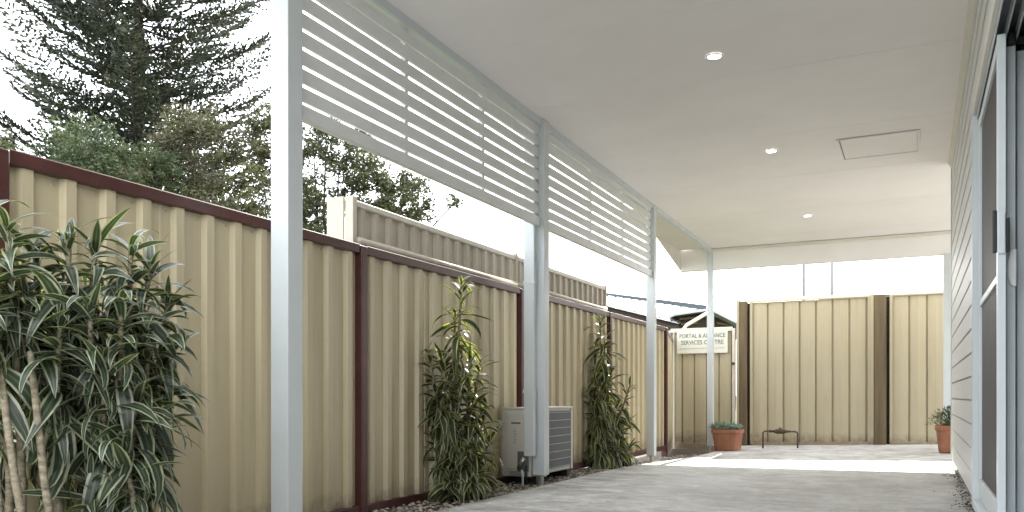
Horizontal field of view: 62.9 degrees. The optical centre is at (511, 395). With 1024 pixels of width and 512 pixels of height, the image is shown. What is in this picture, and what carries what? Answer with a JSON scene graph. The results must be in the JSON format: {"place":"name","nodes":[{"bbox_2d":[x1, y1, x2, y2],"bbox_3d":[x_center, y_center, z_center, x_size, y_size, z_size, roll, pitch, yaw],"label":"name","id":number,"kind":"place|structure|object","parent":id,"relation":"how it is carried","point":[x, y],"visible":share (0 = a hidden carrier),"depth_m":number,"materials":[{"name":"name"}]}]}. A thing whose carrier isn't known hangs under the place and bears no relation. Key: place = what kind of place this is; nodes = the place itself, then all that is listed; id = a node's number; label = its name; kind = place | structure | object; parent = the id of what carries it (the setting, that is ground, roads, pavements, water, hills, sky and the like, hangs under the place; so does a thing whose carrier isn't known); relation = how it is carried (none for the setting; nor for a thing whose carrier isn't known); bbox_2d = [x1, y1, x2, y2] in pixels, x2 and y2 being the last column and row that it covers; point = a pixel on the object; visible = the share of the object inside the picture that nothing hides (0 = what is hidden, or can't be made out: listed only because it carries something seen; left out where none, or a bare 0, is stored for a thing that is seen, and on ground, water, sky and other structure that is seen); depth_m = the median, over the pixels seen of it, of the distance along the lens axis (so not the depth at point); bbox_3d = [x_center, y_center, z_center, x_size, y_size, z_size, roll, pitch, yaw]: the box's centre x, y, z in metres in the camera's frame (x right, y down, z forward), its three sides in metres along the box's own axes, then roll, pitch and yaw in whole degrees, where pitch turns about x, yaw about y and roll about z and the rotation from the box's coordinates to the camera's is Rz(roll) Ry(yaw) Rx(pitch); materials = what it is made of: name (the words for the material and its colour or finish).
{"place":"outdoors","nodes":[
{"label":"outdoors","id":0,"kind":"place"},
{"bbox_2d":[0,0,942,319],"label":"sky","id":1,"kind":"structure","parent":0,"point":[475,220],"materials":[{"name":"white"}]},
{"bbox_2d":[373,448,715,511],"bbox_3d":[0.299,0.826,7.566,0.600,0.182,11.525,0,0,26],"label":"gravel","id":2,"kind":"structure","parent":0,"point":[504,488],"depth_m":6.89,"materials":[{"name":"grey gravel"}]},
{"bbox_2d":[0,200,208,511],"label":"dracaena plant","id":3,"kind":"object","parent":2,"relation":"on","point":[61,351],"visible":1,"depth_m":3.10,"materials":[{"name":"green plant"}]},
{"bbox_2d":[271,0,302,511],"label":"veranda post","id":4,"kind":"object","parent":2,"relation":"on","point":[286,255],"visible":1,"depth_m":4.35,"materials":[{"name":"white metal"}]},
{"bbox_2d":[0,148,672,511],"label":"boundary fence","id":5,"kind":"object","parent":2,"relation":"on","point":[371,315],"visible":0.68,"depth_m":5.26,"materials":[{"name":"beige metal"}]},
{"bbox_2d":[118,165,153,180],"bbox_3d":[-1.696,-1.009,3.775,0.140,0.068,0.054,0,0,0],"label":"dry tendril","id":6,"kind":"object","parent":5,"relation":"attached to","point":[134,170],"visible":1,"depth_m":3.78},
{"bbox_2d":[327,195,607,310],"bbox_3d":[-0.037,-1.140,7.863,0.239,0.380,5.062,0,0,26],"label":"fence extension","id":7,"kind":"object","parent":5,"relation":"on","point":[352,218],"visible":0.76,"depth_m":6.54,"materials":[{"name":"beige metal"}]},
{"bbox_2d":[417,276,508,504],"bbox_3d":[-0.368,0.050,6.314,0.794,1.936,0.609,0,0,-35],"label":"dracaena plant","id":8,"kind":"object","parent":2,"relation":"on","point":[458,470],"visible":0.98,"depth_m":6.26,"materials":[{"name":"green plant"}]},
{"bbox_2d":[502,406,572,486],"bbox_3d":[0.240,0.463,7.802,0.288,0.715,1.078,0,0,26],"label":"air conditioner","id":9,"kind":"object","parent":2,"relation":"on","point":[518,464],"visible":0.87,"depth_m":7.46,"materials":[{"name":"metal"}]},
{"bbox_2d":[533,119,548,485],"bbox_3d":[0.256,-0.806,7.365,0.110,3.208,0.110,0,0,26],"label":"veranda post","id":10,"kind":"object","parent":2,"relation":"on","point":[541,464],"visible":0.77,"depth_m":7.32,"materials":[{"name":"white metal"}]},
{"bbox_2d":[513,118,536,456],"bbox_3d":[0.098,-0.970,7.322,0.244,3.000,0.061,0,0,26],"label":"downpipe","id":11,"kind":"object","parent":10,"relation":"attached to","point":[529,283],"visible":0.76,"depth_m":7.27,"materials":[{"name":"white metal"}]},
{"bbox_2d":[581,313,642,469],"bbox_3d":[1.123,0.068,9.510,0.971,2.052,0.617,0,0,-31],"label":"dracaena plant","id":12,"kind":"object","parent":2,"relation":"on","point":[605,450],"visible":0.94,"depth_m":9.37,"materials":[{"name":"green plant"}]},
{"bbox_2d":[646,206,655,462],"bbox_3d":[1.738,-0.752,10.425,0.100,3.195,0.100,0,0,26],"label":"veranda post","id":13,"kind":"object","parent":2,"relation":"on","point":[651,366],"visible":0.81,"depth_m":10.38,"materials":[{"name":"white metal"}]},
{"bbox_2d":[669,327,735,448],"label":"side gate","id":14,"kind":"structure","parent":2,"relation":"on","point":[689,401],"depth_m":14.65,"materials":[{"name":"beige metal"}]},
{"bbox_2d":[677,330,727,353],"bbox_3d":[3.310,-0.931,14.566,0.884,0.390,0.016,0,0,26],"label":"sign","id":15,"kind":"object","parent":14,"relation":"attached to","point":[689,342],"visible":0.87,"depth_m":14.58,"materials":[{"name":"white metal"}]},
{"bbox_2d":[707,252,713,451],"bbox_3d":[3.181,-0.713,13.404,0.095,3.225,0.095,0,0,26],"label":"veranda post","id":16,"kind":"object","parent":2,"relation":"on","point":[710,346],"visible":0.89,"depth_m":13.36,"materials":[{"name":"white metal"}]},
{"bbox_2d":[436,444,973,511],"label":"paving","id":17,"kind":"structure","parent":0,"point":[866,478],"depth_m":6.97,"materials":[{"name":"concrete"}]},
{"bbox_2d":[711,428,743,450],"bbox_3d":[3.365,0.689,13.050,0.470,0.330,0.470,0,0,26],"label":"terracotta pot","id":18,"kind":"object","parent":17,"relation":"on","point":[726,440],"visible":0.93,"depth_m":12.87,"materials":[{"name":"ceramic"}]},
{"bbox_2d":[708,420,743,429],"bbox_3d":[3.343,0.457,13.065,0.535,0.155,0.534,0,0,26],"label":"succulent","id":19,"kind":"object","parent":18,"relation":"in","point":[732,425],"visible":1,"depth_m":12.94,"materials":[{"name":"green plant"}]},
{"bbox_2d":[762,428,798,447],"bbox_3d":[4.232,0.698,13.200,0.553,0.384,0.084,0,0,26],"label":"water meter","id":20,"kind":"object","parent":17,"relation":"on","point":[780,431],"visible":0.94,"depth_m":13.17,"materials":[{"name":"brown metal"}]},
{"bbox_2d":[736,290,942,445],"bbox_3d":[6.093,-0.292,13.266,4.998,2.685,0.130,0,0,26],"label":"fence","id":21,"kind":"object","parent":17,"relation":"on","point":[853,369],"visible":0.6,"depth_m":13.63,"materials":[{"name":"beige metal"}]},
{"bbox_2d":[935,425,950,452],"bbox_3d":[5.814,0.572,11.018,0.440,0.360,0.440,0,0,26],"label":"terracotta pot","id":22,"kind":"object","parent":17,"relation":"on","point":[943,433],"visible":0.44,"depth_m":10.90,"materials":[{"name":"ceramic"}]},
{"bbox_2d":[925,405,950,425],"bbox_3d":[5.807,0.277,11.028,0.676,0.316,0.555,0,0,26],"label":"herb bush","id":23,"kind":"object","parent":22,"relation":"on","point":[947,422],"visible":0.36,"depth_m":11.05,"materials":[{"name":"green plant"}]},
{"bbox_2d":[943,253,950,422],"bbox_3d":[6.187,-0.632,11.892,0.100,2.765,0.100,0,0,26],"label":"veranda post","id":24,"kind":"object","parent":17,"relation":"on","point":[946,329],"visible":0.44,"depth_m":11.85,"materials":[{"name":"white metal"}]},
{"bbox_2d":[942,469,974,511],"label":"leaf litter","id":25,"kind":"object","parent":17,"relation":"on","point":[966,504],"visible":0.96,"depth_m":6.32,"materials":[{"name":"plant"}]},
{"label":"ground","id":26,"kind":"structure","parent":0,"visible":0},
{"bbox_2d":[0,126,19,149],"bbox_3d":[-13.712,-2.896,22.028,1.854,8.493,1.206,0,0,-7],"label":"shrub","id":27,"kind":"object","parent":26,"relation":"on","point":[13,144],"visible":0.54,"depth_m":21.81,"materials":[{"name":"green plant"}]},
{"bbox_2d":[0,109,193,195],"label":"shrub","id":28,"kind":"object","parent":26,"relation":"on","point":[63,151],"visible":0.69,"depth_m":14.70,"materials":[{"name":"green plant"}]},
{"bbox_2d":[0,0,328,214],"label":"pine tree","id":29,"kind":"object","parent":26,"relation":"on","point":[148,95],"visible":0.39,"depth_m":23.52,"materials":[{"name":"green plant"}]},
{"bbox_2d":[135,96,270,218],"bbox_3d":[-5.641,-2.208,16.349,2.652,7.129,2.701,0,0,26],"label":"olive tree","id":30,"kind":"object","parent":26,"relation":"on","point":[184,134],"visible":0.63,"depth_m":15.87,"materials":[{"name":"green plant"}]},
{"bbox_2d":[239,102,463,234],"bbox_3d":[-3.225,-2.293,17.083,4.579,7.304,1.506,0,0,-4],"label":"gum tree","id":31,"kind":"object","parent":26,"relation":"on","point":[314,200],"visible":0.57,"depth_m":16.86,"materials":[{"name":"green plant"}]},
{"bbox_2d":[607,293,735,330],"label":"neighbour house","id":32,"kind":"structure","parent":26,"relation":"on","point":[670,315],"depth_m":21.90,"materials":[{"name":"metal"}]},
{"bbox_2d":[802,265,804,296],"bbox_3d":[12.182,-3.362,33.693,1.018,8.825,0.124,0,0,44],"label":"utility pole","id":33,"kind":"object","parent":26,"relation":"on","point":[803,280],"depth_m":33.96,"materials":[{"name":"grey metal"}]},
{"bbox_2d":[831,263,832,294],"bbox_3d":[14.092,-3.362,35.693,1.018,8.825,0.124,0,0,44],"label":"utility pole","id":34,"kind":"object","parent":26,"relation":"on","point":[831,278],"depth_m":35.95,"materials":[{"name":"grey metal"}]},
{"bbox_2d":[813,280,942,299],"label":"house","id":35,"kind":"structure","parent":26,"relation":"on","point":[875,287],"depth_m":39.55,"materials":[{"name":"tile"}]},
{"bbox_2d":[951,0,1023,511],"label":"house","id":36,"kind":"structure","parent":26,"relation":"on","point":[987,313],"depth_m":4.21,"materials":[{"name":"paint"}]},
{"bbox_2d":[315,0,975,272],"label":"patio roof","id":37,"kind":"structure","parent":36,"relation":"on","point":[849,110],"depth_m":6.90,"materials":[{"name":"paint"}]},
{"bbox_2d":[303,0,540,225],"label":"slatted screen","id":38,"kind":"object","parent":37,"relation":"hanging from","point":[344,132],"visible":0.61,"depth_m":5.46,"materials":[{"name":"paint"}]},
{"bbox_2d":[549,133,651,275],"bbox_3d":[0.988,-1.960,8.902,0.067,0.960,3.293,0,0,26],"label":"slatted screen","id":39,"kind":"object","parent":37,"relation":"hanging from","point":[588,224],"visible":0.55,"depth_m":8.59,"materials":[{"name":"paint"}]},
{"bbox_2d":[705,53,722,60],"bbox_3d":[1.444,-2.418,5.973,0.128,0.006,0.128,0,0,26],"label":"downlight","id":40,"kind":"object","parent":37,"relation":"attached to","point":[713,56],"visible":1,"depth_m":5.97,"materials":[{"name":"white paint"}]},
{"bbox_2d":[764,149,777,153],"bbox_3d":[2.540,-2.392,8.197,0.128,0.006,0.128,0,0,26],"label":"downlight","id":41,"kind":"object","parent":37,"relation":"attached to","point":[770,151],"visible":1,"depth_m":8.20,"materials":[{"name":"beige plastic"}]},
{"bbox_2d":[979,33,1009,511],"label":"screen door","id":42,"kind":"structure","parent":36,"relation":"in","point":[994,227],"depth_m":4.10,"materials":[{"name":"white metal"}]},
{"bbox_2d":[1006,31,1016,511],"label":"glass door","id":43,"kind":"structure","parent":36,"relation":"in","point":[1011,256],"depth_m":3.78,"materials":[{"name":"white metal"}]},
{"bbox_2d":[1016,36,1023,511],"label":"glass door","id":44,"kind":"structure","parent":36,"relation":"in","point":[1020,40],"depth_m":3.83,"materials":[{"name":"black glass"}]}
]}

